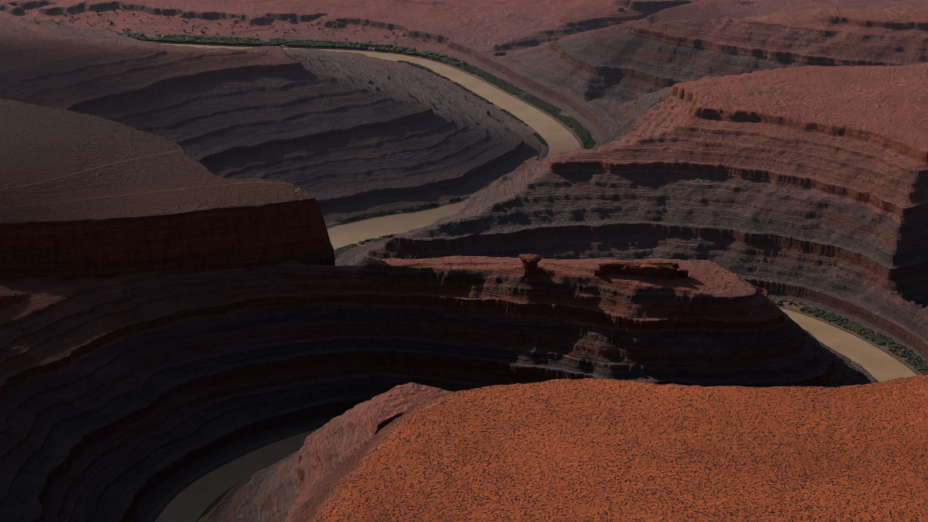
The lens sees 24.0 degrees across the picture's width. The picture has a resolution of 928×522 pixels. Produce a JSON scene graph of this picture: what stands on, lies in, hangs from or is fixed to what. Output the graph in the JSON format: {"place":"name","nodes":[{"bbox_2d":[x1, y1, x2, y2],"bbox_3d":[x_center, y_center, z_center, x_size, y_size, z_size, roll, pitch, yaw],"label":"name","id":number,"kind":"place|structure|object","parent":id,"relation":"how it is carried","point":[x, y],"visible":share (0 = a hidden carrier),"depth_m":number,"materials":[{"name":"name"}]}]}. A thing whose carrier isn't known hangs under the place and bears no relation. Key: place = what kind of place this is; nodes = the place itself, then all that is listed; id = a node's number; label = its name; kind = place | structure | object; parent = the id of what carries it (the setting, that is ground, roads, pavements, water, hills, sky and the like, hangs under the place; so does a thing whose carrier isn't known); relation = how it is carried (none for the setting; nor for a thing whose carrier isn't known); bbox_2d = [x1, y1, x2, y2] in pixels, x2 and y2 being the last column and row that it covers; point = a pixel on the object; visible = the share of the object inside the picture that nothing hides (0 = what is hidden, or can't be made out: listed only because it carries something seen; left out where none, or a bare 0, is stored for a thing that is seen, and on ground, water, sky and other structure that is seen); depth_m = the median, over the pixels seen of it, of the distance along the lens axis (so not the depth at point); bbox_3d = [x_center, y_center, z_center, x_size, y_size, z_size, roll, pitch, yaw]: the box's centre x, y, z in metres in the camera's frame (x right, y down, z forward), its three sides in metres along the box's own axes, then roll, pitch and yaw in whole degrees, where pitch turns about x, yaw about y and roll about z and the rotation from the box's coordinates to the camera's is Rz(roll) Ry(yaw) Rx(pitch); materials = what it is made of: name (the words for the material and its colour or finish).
{"place":"outdoors","nodes":[
{"label":"outdoors","id":0,"kind":"place"},
{"bbox_2d":[1,182,293,207],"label":"dirt road","id":1,"kind":"structure","parent":0,"point":[155,191],"depth_m":3366.98,"materials":[{"name":"brown soil"}]},
{"bbox_2d":[0,150,299,192],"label":"dirt road","id":2,"kind":"structure","parent":0,"point":[104,165],"depth_m":3448.35,"materials":[{"name":"brown soil"}]},
{"bbox_2d":[0,0,927,521],"bbox_3d":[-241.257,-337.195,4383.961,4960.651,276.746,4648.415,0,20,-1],"label":"terrain ground","id":3,"kind":"structure","parent":0,"point":[742,162],"depth_m":3318.97,"materials":[{"name":"brown stone"}]},
{"bbox_2d":[0,99,927,521],"bbox_3d":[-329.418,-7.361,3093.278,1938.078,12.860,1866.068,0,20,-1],"label":"shrubs","id":4,"kind":"object","parent":3,"relation":"on","point":[386,469],"visible":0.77,"depth_m":2483.75,"materials":[{"name":"green plant"}]},
{"bbox_2d":[33,1,927,374],"bbox_3d":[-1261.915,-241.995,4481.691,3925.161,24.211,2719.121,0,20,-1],"label":"river trees","id":5,"kind":"object","parent":3,"relation":"on","point":[585,139],"visible":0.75,"depth_m":4983.22,"materials":[{"name":"green plant"}]},
{"bbox_2d":[518,254,541,276],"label":"balanced rock","id":6,"kind":"object","parent":3,"relation":"on","point":[529,268],"visible":1,"depth_m":3251.62,"materials":[{"name":"brown stone"}]},
{"bbox_2d":[598,261,679,279],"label":"rock outcrop","id":7,"kind":"object","parent":3,"relation":"on","point":[659,270],"visible":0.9,"depth_m":3235.26,"materials":[{"name":"brown stone"}]},
{"bbox_2d":[594,267,604,275],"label":"boulder","id":8,"kind":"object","parent":7,"relation":"on","point":[598,271],"depth_m":3243.36,"materials":[{"name":"brown stone"}]},
{"bbox_2d":[677,269,688,277],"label":"boulder","id":9,"kind":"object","parent":7,"relation":"on","point":[683,273],"depth_m":3241.97,"materials":[{"name":"brown stone"}]},
{"bbox_2d":[155,43,915,521],"bbox_3d":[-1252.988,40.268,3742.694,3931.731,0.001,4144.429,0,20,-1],"label":"river water","id":10,"kind":"structure","parent":0,"point":[193,501],"depth_m":3568.18,"materials":[{"name":"liquid"}]}
]}

